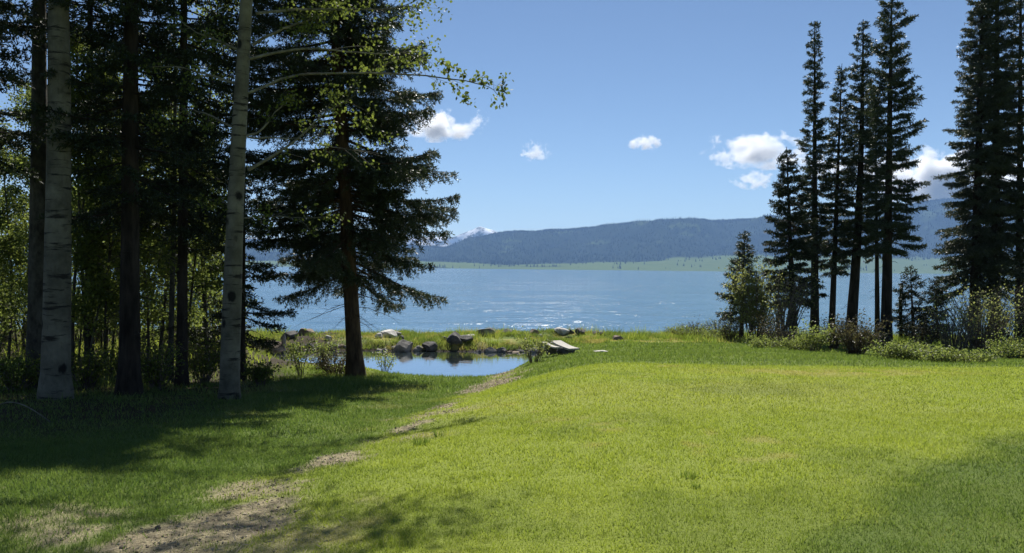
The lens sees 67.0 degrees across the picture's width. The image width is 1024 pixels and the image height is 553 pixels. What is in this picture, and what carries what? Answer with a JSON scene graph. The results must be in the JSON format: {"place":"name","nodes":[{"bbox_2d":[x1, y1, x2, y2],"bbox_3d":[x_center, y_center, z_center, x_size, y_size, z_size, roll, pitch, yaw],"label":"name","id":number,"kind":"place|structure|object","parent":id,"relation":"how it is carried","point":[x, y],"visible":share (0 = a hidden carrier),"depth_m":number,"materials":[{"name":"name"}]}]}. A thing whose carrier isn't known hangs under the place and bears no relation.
{"place":"outdoors","nodes":[
{"label":"outdoors","id":0,"kind":"place"},
{"bbox_2d":[0,366,401,403],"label":"grass","id":1,"kind":"structure","parent":0,"point":[351,387],"depth_m":16.13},
{"bbox_2d":[16,369,521,552],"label":"gravel","id":2,"kind":"structure","parent":0,"point":[122,546],"depth_m":5.60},
{"bbox_2d":[247,227,495,246],"bbox_3d":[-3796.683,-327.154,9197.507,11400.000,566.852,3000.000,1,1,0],"label":"mountain","id":3,"kind":"structure","parent":0,"point":[478,231],"depth_m":8683.42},
{"bbox_2d":[266,351,541,376],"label":"pond","id":4,"kind":"structure","parent":0,"point":[426,363],"depth_m":28.00,"materials":[{"name":"blue liquid"}]},
{"bbox_2d":[0,265,1014,335],"bbox_3d":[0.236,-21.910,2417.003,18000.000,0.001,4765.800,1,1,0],"label":"lake","id":5,"kind":"structure","parent":0,"point":[526,299],"depth_m":82.16,"materials":[{"name":"blue liquid"}]},
{"bbox_2d":[7,200,1015,273],"bbox_3d":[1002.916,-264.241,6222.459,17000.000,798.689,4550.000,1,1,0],"label":"hills","id":6,"kind":"structure","parent":0,"point":[706,263],"depth_m":5368.49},
{"bbox_2d":[8,198,1014,271],"bbox_3d":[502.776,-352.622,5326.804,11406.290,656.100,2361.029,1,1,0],"label":"forest","id":7,"kind":"object","parent":6,"relation":"on","point":[562,231],"visible":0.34,"depth_m":5483.81,"materials":[{"name":"plant"}]},
{"bbox_2d":[0,330,1023,552],"bbox_3d":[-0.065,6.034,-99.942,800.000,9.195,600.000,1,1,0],"label":"ground","id":8,"kind":"structure","parent":0,"point":[208,527],"depth_m":6.40,"materials":[{"name":"plant"}]},
{"bbox_2d":[0,292,23,351],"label":"understorey shrub","id":9,"kind":"object","parent":8,"relation":"on","point":[6,333],"visible":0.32,"depth_m":25.11,"materials":[{"name":"green plant"}]},
{"bbox_2d":[0,289,26,349],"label":"understorey shrub","id":10,"kind":"object","parent":8,"relation":"on","point":[8,328],"visible":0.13,"depth_m":27.05,"materials":[{"name":"green plant"}]},
{"bbox_2d":[0,160,27,335],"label":"aspen sapling","id":11,"kind":"object","parent":8,"relation":"on","point":[3,308],"visible":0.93,"depth_m":18.33,"materials":[{"name":"green plant"}]},
{"bbox_2d":[0,118,27,325],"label":"aspen sapling","id":12,"kind":"object","parent":8,"relation":"on","point":[17,296],"visible":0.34,"depth_m":20.59,"materials":[{"name":"green plant"}]},
{"bbox_2d":[0,276,27,352],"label":"understorey shrub","id":13,"kind":"object","parent":8,"relation":"on","point":[23,324],"visible":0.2,"depth_m":26.40,"materials":[{"name":"green plant"}]},
{"bbox_2d":[0,128,29,358],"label":"aspen sapling","id":14,"kind":"object","parent":8,"relation":"on","point":[7,197],"visible":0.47,"depth_m":24.35,"materials":[{"name":"green plant"}]},
{"bbox_2d":[0,149,29,353],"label":"aspen sapling","id":15,"kind":"object","parent":8,"relation":"on","point":[28,196],"visible":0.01,"depth_m":27.07,"materials":[{"name":"green plant"}]},
{"bbox_2d":[0,86,30,299],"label":"aspen sapling","id":16,"kind":"object","parent":8,"relation":"on","point":[19,99],"visible":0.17,"depth_m":25.47,"materials":[{"name":"green plant"}]},
{"bbox_2d":[0,348,40,391],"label":"undergrowth bush","id":17,"kind":"object","parent":8,"relation":"on","point":[5,371],"visible":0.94,"depth_m":15.50,"materials":[{"name":"green plant"}]},
{"bbox_2d":[4,84,72,244],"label":"aspen sapling","id":18,"kind":"object","parent":8,"relation":"on","point":[25,141],"visible":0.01,"depth_m":27.76,"materials":[{"name":"green plant"}]},
{"bbox_2d":[0,0,78,357],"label":"spruce tree","id":19,"kind":"object","parent":8,"relation":"on","point":[19,29],"visible":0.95,"depth_m":14.56,"materials":[{"name":"green plant"}]},
{"bbox_2d":[5,87,84,295],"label":"aspen sapling","id":20,"kind":"object","parent":8,"relation":"on","point":[27,97],"visible":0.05,"depth_m":24.28,"materials":[{"name":"green plant"}]},
{"bbox_2d":[24,276,83,356],"bbox_3d":[-13.856,1.168,23.977,2.233,3.530,2.508,1,1,-11],"label":"understorey shrub","id":21,"kind":"object","parent":8,"relation":"on","point":[75,339],"visible":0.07,"depth_m":24.03,"materials":[{"name":"green plant"}]},
{"bbox_2d":[36,0,73,400],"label":"aspen tree","id":22,"kind":"object","parent":8,"relation":"on","point":[55,380],"visible":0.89,"depth_m":13.83,"materials":[{"name":"grey plant"}]},
{"bbox_2d":[26,23,120,360],"bbox_3d":[-10.583,-1.680,19.266,1.984,9.043,2.287,1,1,15],"label":"aspen sapling","id":23,"kind":"object","parent":8,"relation":"on","point":[76,50],"visible":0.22,"depth_m":19.07,"materials":[{"name":"green plant"}]},
{"bbox_2d":[7,0,152,389],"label":"aspen tree","id":24,"kind":"object","parent":8,"relation":"on","point":[36,253],"visible":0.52,"depth_m":16.01,"materials":[{"name":"grey plant"}]},
{"bbox_2d":[71,162,112,367],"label":"aspen sapling","id":25,"kind":"object","parent":8,"relation":"on","point":[78,324],"visible":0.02,"depth_m":23.48,"materials":[{"name":"green plant"}]},
{"bbox_2d":[71,344,115,388],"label":"undergrowth bush","id":26,"kind":"object","parent":8,"relation":"on","point":[87,374],"visible":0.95,"depth_m":16.44,"materials":[{"name":"green plant"}]},
{"bbox_2d":[18,0,169,371],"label":"spruce tree","id":27,"kind":"object","parent":8,"relation":"on","point":[89,8],"visible":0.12,"depth_m":20.57,"materials":[{"name":"green plant"}]},
{"bbox_2d":[71,58,122,381],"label":"aspen sapling","id":28,"kind":"object","parent":8,"relation":"on","point":[74,201],"visible":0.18,"depth_m":18.93,"materials":[{"name":"green plant"}]},
{"bbox_2d":[72,49,143,349],"bbox_3d":[-14.387,-2.891,28.036,3.110,11.839,3.322,0,1,-40],"label":"aspen sapling","id":29,"kind":"object","parent":8,"relation":"on","point":[107,337],"visible":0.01,"depth_m":28.04,"materials":[{"name":"green plant"}]},
{"bbox_2d":[77,161,144,349],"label":"aspen sapling","id":30,"kind":"object","parent":8,"relation":"on","point":[113,336],"visible":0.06,"depth_m":22.76,"materials":[{"name":"green plant"}]},
{"bbox_2d":[71,125,151,359],"bbox_3d":[-9.835,-0.430,18.826,2.142,6.576,2.055,0,1,-30],"label":"aspen sapling","id":31,"kind":"object","parent":8,"relation":"on","point":[90,272],"visible":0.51,"depth_m":18.42,"materials":[{"name":"green plant"}]},
{"bbox_2d":[82,335,143,381],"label":"undergrowth bush","id":32,"kind":"object","parent":8,"relation":"on","point":[111,370],"visible":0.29,"depth_m":18.85,"materials":[{"name":"green plant"}]},
{"bbox_2d":[71,141,163,379],"bbox_3d":[-9.777,-0.336,18.745,2.410,6.386,2.272,1,1,21],"label":"aspen sapling","id":33,"kind":"object","parent":8,"relation":"on","point":[104,313],"visible":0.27,"depth_m":18.50,"materials":[{"name":"green plant"}]},
{"bbox_2d":[71,90,169,319],"bbox_3d":[-10.127,-1.104,20.434,2.870,8.036,2.807,1,1,1],"label":"aspen sapling","id":34,"kind":"object","parent":8,"relation":"on","point":[157,289],"visible":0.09,"depth_m":19.98,"materials":[{"name":"green plant"}]},
{"bbox_2d":[20,0,230,395],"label":"spruce tree","id":35,"kind":"object","parent":8,"relation":"on","point":[129,381],"visible":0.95,"depth_m":15.03,"materials":[{"name":"green plant"}]},
{"bbox_2d":[103,117,166,366],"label":"aspen sapling","id":36,"kind":"object","parent":8,"relation":"on","point":[148,320],"visible":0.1,"depth_m":20.43,"materials":[{"name":"green plant"}]},
{"bbox_2d":[103,269,166,352],"bbox_3d":[-12.979,1.115,26.566,2.561,3.628,2.975,0,1,-44],"label":"understorey shrub","id":37,"kind":"object","parent":8,"relation":"on","point":[158,295],"visible":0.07,"depth_m":26.52,"materials":[{"name":"green plant"}]},
{"bbox_2d":[86,0,225,382],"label":"tree","id":38,"kind":"object","parent":8,"relation":"on","point":[172,265],"visible":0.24,"depth_m":18.34,"materials":[{"name":"green plant"}]},
{"bbox_2d":[117,308,202,367],"bbox_3d":[-10.533,1.798,22.934,2.134,2.202,2.688,1,1,0],"label":"understorey shrub","id":39,"kind":"object","parent":8,"relation":"on","point":[156,337],"visible":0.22,"depth_m":22.85,"materials":[{"name":"green plant"}]},
{"bbox_2d":[116,109,213,325],"bbox_3d":[-9.270,-0.927,20.680,1.814,7.794,2.574,1,1,26],"label":"aspen sapling","id":40,"kind":"object","parent":8,"relation":"on","point":[168,276],"visible":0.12,"depth_m":20.69,"materials":[{"name":"green plant"}]},
{"bbox_2d":[141,335,189,389],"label":"undergrowth bush","id":41,"kind":"object","parent":8,"relation":"on","point":[158,381],"visible":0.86,"depth_m":16.38,"materials":[{"name":"green plant"}]},
{"bbox_2d":[139,116,192,351],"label":"aspen sapling","id":42,"kind":"object","parent":8,"relation":"on","point":[154,291],"visible":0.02,"depth_m":25.73,"materials":[{"name":"green plant"}]},
{"bbox_2d":[144,37,205,369],"bbox_3d":[-10.045,-1.916,22.204,2.500,9.885,2.169,0,1,-44],"label":"aspen sapling","id":43,"kind":"object","parent":8,"relation":"on","point":[166,300],"visible":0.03,"depth_m":22.26,"materials":[{"name":"green plant"}]},
{"bbox_2d":[140,141,216,362],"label":"aspen sapling","id":44,"kind":"object","parent":8,"relation":"on","point":[198,266],"visible":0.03,"depth_m":23.20,"materials":[{"name":"green plant"}]},
{"bbox_2d":[71,0,289,386],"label":"spruce tree","id":45,"kind":"object","parent":8,"relation":"on","point":[184,231],"visible":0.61,"depth_m":17.41,"materials":[{"name":"green plant"}]},
{"bbox_2d":[150,296,220,366],"bbox_3d":[-9.746,1.716,23.817,2.247,2.460,2.628,1,1,0],"label":"understorey shrub","id":46,"kind":"object","parent":8,"relation":"on","point":[202,340],"visible":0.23,"depth_m":23.80,"materials":[{"name":"green plant"}]},
{"bbox_2d":[151,259,221,347],"bbox_3d":[-11.601,1.029,27.583,3.365,3.714,2.714,0,1,-16],"label":"understorey shrub","id":47,"kind":"object","parent":8,"relation":"on","point":[194,304],"visible":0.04,"depth_m":27.65,"materials":[{"name":"green plant"}]},
{"bbox_2d":[145,98,231,346],"bbox_3d":[-8.313,-0.933,20.529,2.581,7.815,1.819,0,1,-23],"label":"aspen sapling","id":48,"kind":"object","parent":8,"relation":"on","point":[194,314],"visible":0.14,"depth_m":20.49,"materials":[{"name":"green plant"}]},
{"bbox_2d":[174,337,220,383],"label":"undergrowth bush","id":49,"kind":"object","parent":8,"relation":"on","point":[206,372],"visible":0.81,"depth_m":18.42,"materials":[{"name":"green plant"}]},
{"bbox_2d":[154,0,248,366],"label":"aspen sapling","id":50,"kind":"object","parent":8,"relation":"on","point":[205,292],"visible":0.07,"depth_m":23.02,"materials":[{"name":"green plant"}]},
{"bbox_2d":[188,260,253,356],"bbox_3d":[-9.706,1.203,24.937,2.670,3.564,2.401,1,1,14],"label":"understorey shrub","id":51,"kind":"object","parent":8,"relation":"on","point":[209,302],"visible":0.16,"depth_m":24.98,"materials":[{"name":"green plant"}]},
{"bbox_2d":[177,0,301,380],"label":"spruce tree","id":52,"kind":"object","parent":8,"relation":"on","point":[259,268],"visible":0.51,"depth_m":19.83,"materials":[{"name":"green plant"}]},
{"bbox_2d":[241,355,284,385],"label":"undergrowth bush","id":53,"kind":"object","parent":8,"relation":"on","point":[259,375],"visible":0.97,"depth_m":17.91,"materials":[{"name":"green plant"}]},
{"bbox_2d":[14,368,532,552],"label":"straw","id":54,"kind":"object","parent":8,"relation":"on","point":[288,482],"visible":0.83,"depth_m":5.88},
{"bbox_2d":[265,341,283,353],"bbox_3d":[-9.296,2.842,30.209,0.686,0.712,0.900,0,1,-27],"label":"boulder","id":55,"kind":"object","parent":8,"relation":"on","point":[277,350],"visible":0.29,"depth_m":29.89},
{"bbox_2d":[281,330,297,338],"bbox_3d":[-9.363,2.520,32.616,0.530,0.466,0.671,1,1,39],"label":"boulder","id":56,"kind":"object","parent":8,"relation":"on","point":[290,334],"visible":0.64,"depth_m":32.47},
{"bbox_2d":[279,328,321,375],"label":"leafy shrub","id":57,"kind":"object","parent":8,"relation":"on","point":[294,350],"visible":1,"depth_m":21.93,"materials":[{"name":"green plant"}]},
{"bbox_2d":[305,333,341,366],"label":"leafy shrub","id":58,"kind":"object","parent":8,"relation":"on","point":[326,345],"visible":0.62,"depth_m":24.51,"materials":[{"name":"green plant"}]},
{"bbox_2d":[136,0,513,399],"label":"aspen tree","id":59,"kind":"object","parent":8,"relation":"on","point":[229,379],"visible":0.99,"depth_m":14.31,"materials":[{"name":"green plant"}]},
{"bbox_2d":[203,0,460,377],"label":"spruce tree","id":60,"kind":"object","parent":8,"relation":"on","point":[377,244],"visible":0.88,"depth_m":21.42,"materials":[{"name":"green plant"}]},
{"bbox_2d":[302,347,368,374],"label":"twiggy shrub","id":61,"kind":"object","parent":8,"relation":"on","point":[326,364],"visible":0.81,"depth_m":22.27,"materials":[{"name":"green plant"}]},
{"bbox_2d":[371,345,395,371],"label":"leafy shrub","id":62,"kind":"object","parent":8,"relation":"on","point":[384,363],"visible":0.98,"depth_m":24.91,"materials":[{"name":"green plant"}]},
{"bbox_2d":[380,329,396,337],"bbox_3d":[-5.614,2.682,35.092,0.818,0.520,0.867,1,1,0],"label":"boulder","id":63,"kind":"object","parent":8,"relation":"on","point":[390,332],"visible":0.59,"depth_m":34.87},
{"bbox_2d":[393,339,412,351],"bbox_3d":[-4.464,2.922,31.364,0.834,0.772,0.656,1,1,30],"label":"boulder","id":64,"kind":"object","parent":8,"relation":"on","point":[402,345],"visible":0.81,"depth_m":31.15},
{"bbox_2d":[422,341,437,350],"bbox_3d":[-3.349,2.873,31.463,0.671,0.461,0.520,1,1,0],"label":"boulder","id":65,"kind":"object","parent":8,"relation":"on","point":[429,346],"visible":0.84,"depth_m":31.40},
{"bbox_2d":[446,331,462,344],"bbox_3d":[-2.360,2.603,32.194,0.736,0.645,0.732,1,1,0],"label":"boulder","id":66,"kind":"object","parent":8,"relation":"on","point":[453,337],"visible":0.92,"depth_m":31.91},
{"bbox_2d":[476,328,495,336],"bbox_3d":[-1.165,2.570,34.911,0.925,0.537,0.596,1,1,27],"label":"boulder","id":67,"kind":"object","parent":8,"relation":"on","point":[489,330],"visible":0.48,"depth_m":34.67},
{"bbox_2d":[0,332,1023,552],"bbox_3d":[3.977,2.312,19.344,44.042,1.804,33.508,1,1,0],"label":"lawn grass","id":68,"kind":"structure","parent":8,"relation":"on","point":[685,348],"depth_m":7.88,"materials":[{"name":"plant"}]},
{"bbox_2d":[0,321,1023,386],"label":"spit grass","id":69,"kind":"structure","parent":8,"relation":"on","point":[415,337],"depth_m":33.08,"materials":[{"name":"plant"}]},
{"bbox_2d":[511,326,552,363],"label":"willow shrub","id":70,"kind":"object","parent":8,"relation":"on","point":[539,348],"visible":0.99,"depth_m":23.26,"materials":[{"name":"green plant"}]},
{"bbox_2d":[557,347,574,354],"bbox_3d":[1.718,2.332,24.024,0.524,0.268,0.532,0,1,-38],"label":"boulder","id":71,"kind":"object","parent":8,"relation":"on","point":[561,350],"visible":0.56,"depth_m":23.92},
{"bbox_2d":[551,340,579,349],"bbox_3d":[1.659,2.168,24.261,0.420,0.084,1.046,0,9,-30],"label":"plank","id":72,"kind":"object","parent":71,"relation":"on","point":[560,343],"visible":0.94,"depth_m":24.25,"materials":[{"name":"grey wood"}]},
{"bbox_2d":[665,321,706,335],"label":"leafy plant","id":73,"kind":"object","parent":8,"relation":"on","point":[681,331],"visible":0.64,"depth_m":35.32,"materials":[{"name":"green plant"}]},
{"bbox_2d":[679,314,716,334],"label":"brush clump","id":74,"kind":"object","parent":8,"relation":"on","point":[696,325],"visible":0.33,"depth_m":35.79,"materials":[{"name":"green plant"}]},
{"bbox_2d":[692,323,731,338],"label":"leafy plant","id":75,"kind":"object","parent":8,"relation":"on","point":[710,332],"visible":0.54,"depth_m":34.06,"materials":[{"name":"green plant"}]},
{"bbox_2d":[705,318,734,337],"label":"brush clump","id":76,"kind":"object","parent":8,"relation":"on","point":[712,324],"visible":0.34,"depth_m":35.22,"materials":[{"name":"green plant"}]},
{"bbox_2d":[714,311,747,340],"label":"brush shrub","id":77,"kind":"object","parent":8,"relation":"on","point":[728,330],"visible":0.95,"depth_m":33.34,"materials":[{"name":"green plant"}]},
{"bbox_2d":[715,230,765,338],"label":"young spruce","id":78,"kind":"object","parent":8,"relation":"on","point":[739,254],"visible":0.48,"depth_m":33.91,"materials":[{"name":"green plant"}]},
{"bbox_2d":[717,247,785,339],"bbox_3d":[10.386,0.849,33.130,3.568,4.153,3.149,1,1,0],"label":"willow shrub","id":79,"kind":"object","parent":8,"relation":"on","point":[749,318],"visible":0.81,"depth_m":32.69,"materials":[{"name":"green plant"}]},
{"bbox_2d":[740,332,784,347],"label":"leafy plant","id":80,"kind":"object","parent":8,"relation":"on","point":[755,341],"visible":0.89,"depth_m":27.39,"materials":[{"name":"green plant"}]},
{"bbox_2d":[752,304,787,342],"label":"brush shrub","id":81,"kind":"object","parent":8,"relation":"on","point":[766,325],"visible":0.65,"depth_m":29.28,"materials":[{"name":"green plant"}]},
{"bbox_2d":[760,324,806,346],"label":"brush clump","id":82,"kind":"object","parent":8,"relation":"on","point":[780,334],"visible":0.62,"depth_m":28.17,"materials":[{"name":"green plant"}]},
{"bbox_2d":[754,253,823,340],"bbox_3d":[10.974,0.916,30.706,2.626,3.986,3.357,1,1,16],"label":"willow shrub","id":83,"kind":"object","parent":8,"relation":"on","point":[781,306],"visible":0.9,"depth_m":30.62,"materials":[{"name":"green plant"}]},
{"bbox_2d":[760,147,829,340],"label":"fir tree","id":84,"kind":"object","parent":8,"relation":"on","point":[785,225],"visible":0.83,"depth_m":31.95,"materials":[{"name":"green plant"}]},
{"bbox_2d":[779,333,815,350],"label":"leafy plant","id":85,"kind":"object","parent":8,"relation":"on","point":[791,344],"visible":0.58,"depth_m":26.02,"materials":[{"name":"green plant"}]},
{"bbox_2d":[789,318,836,350],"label":"leafy shrub","id":86,"kind":"object","parent":8,"relation":"on","point":[811,338],"visible":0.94,"depth_m":25.37,"materials":[{"name":"green plant"}]},
{"bbox_2d":[793,21,838,332],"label":"fir tree","id":87,"kind":"object","parent":8,"relation":"on","point":[813,170],"visible":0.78,"depth_m":33.81,"materials":[{"name":"green plant"}]},
{"bbox_2d":[814,313,850,349],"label":"twiggy shrub","id":88,"kind":"object","parent":8,"relation":"on","point":[835,341],"visible":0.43,"depth_m":26.61,"materials":[{"name":"green plant"}]},
{"bbox_2d":[816,66,859,334],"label":"fir tree","id":89,"kind":"object","parent":8,"relation":"on","point":[836,183],"visible":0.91,"depth_m":33.76,"materials":[{"name":"green plant"}]},
{"bbox_2d":[820,308,898,354],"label":"twiggy shrub","id":90,"kind":"object","parent":8,"relation":"on","point":[855,347],"visible":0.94,"depth_m":23.14,"materials":[{"name":"green plant"}]},
{"bbox_2d":[837,19,883,334],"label":"fir tree","id":91,"kind":"object","parent":8,"relation":"on","point":[859,231],"visible":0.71,"depth_m":33.81,"materials":[{"name":"green plant"}]},
{"bbox_2d":[861,324,891,349],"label":"brush clump","id":92,"kind":"object","parent":8,"relation":"on","point":[880,338],"visible":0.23,"depth_m":26.45,"materials":[{"name":"green plant"}]},
{"bbox_2d":[861,99,896,337],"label":"fir tree","id":93,"kind":"object","parent":8,"relation":"on","point":[877,302],"visible":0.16,"depth_m":33.92,"materials":[{"name":"green plant"}]},
{"bbox_2d":[853,0,930,343],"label":"fir tree","id":94,"kind":"object","parent":8,"relation":"on","point":[886,205],"visible":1,"depth_m":30.60,"materials":[{"name":"green plant"}]},
{"bbox_2d":[863,337,925,360],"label":"leafy plant","id":95,"kind":"object","parent":8,"relation":"on","point":[875,347],"visible":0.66,"depth_m":19.55,"materials":[{"name":"green plant"}]},
{"bbox_2d":[892,265,935,338],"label":"young spruce","id":96,"kind":"object","parent":8,"relation":"on","point":[914,313],"visible":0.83,"depth_m":33.89,"materials":[{"name":"green plant"}]},
{"bbox_2d":[888,337,952,360],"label":"leafy plant","id":97,"kind":"object","parent":8,"relation":"on","point":[914,357],"visible":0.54,"depth_m":19.07,"materials":[{"name":"green plant"}]},
{"bbox_2d":[901,316,948,350],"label":"brush shrub","id":98,"kind":"object","parent":8,"relation":"on","point":[921,337],"visible":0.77,"depth_m":25.53,"materials":[{"name":"green plant"}]},
{"bbox_2d":[918,275,952,340],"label":"young spruce","id":99,"kind":"object","parent":8,"relation":"on","point":[938,290],"visible":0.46,"depth_m":33.61,"materials":[{"name":"green plant"}]},
{"bbox_2d":[912,343,973,361],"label":"leafy plant","id":100,"kind":"object","parent":8,"relation":"on","point":[933,354],"visible":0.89,"depth_m":17.92,"materials":[{"name":"green plant"}]},
{"bbox_2d":[917,298,989,351],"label":"willow shrub","id":101,"kind":"object","parent":8,"relation":"on","point":[954,342],"visible":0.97,"depth_m":24.79,"materials":[{"name":"green plant"}]},
{"bbox_2d":[919,265,1023,349],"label":"willow shrub","id":102,"kind":"object","parent":8,"relation":"on","point":[987,329],"visible":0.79,"depth_m":27.34,"materials":[{"name":"green plant"}]},
{"bbox_2d":[944,345,1006,361],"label":"leafy plant","id":103,"kind":"object","parent":8,"relation":"on","point":[979,356],"visible":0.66,"depth_m":17.85,"materials":[{"name":"green plant"}]},
{"bbox_2d":[930,0,1021,335],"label":"spruce tree","id":104,"kind":"object","parent":8,"relation":"on","point":[973,229],"visible":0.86,"depth_m":33.66,"materials":[{"name":"green plant"}]},
{"bbox_2d":[951,0,1023,337],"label":"spruce tree","id":105,"kind":"object","parent":8,"relation":"on","point":[999,105],"visible":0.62,"depth_m":33.40,"materials":[{"name":"green plant"}]},
{"bbox_2d":[973,277,1023,345],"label":"willow shrub","id":106,"kind":"object","parent":8,"relation":"on","point":[1007,329],"visible":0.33,"depth_m":30.63,"materials":[{"name":"green plant"}]},
{"bbox_2d":[978,328,1023,358],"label":"leafy plant","id":107,"kind":"object","parent":8,"relation":"on","point":[1009,351],"visible":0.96,"depth_m":20.98,"materials":[{"name":"green plant"}]},
{"bbox_2d":[993,0,1023,341],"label":"spruce tree","id":108,"kind":"object","parent":8,"relation":"on","point":[1019,7],"visible":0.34,"depth_m":33.84,"materials":[{"name":"green plant"}]},
{"bbox_2d":[0,0,1023,238],"label":"sky","id":109,"kind":"structure","parent":0,"point":[616,111],"materials":[{"name":"blue"}]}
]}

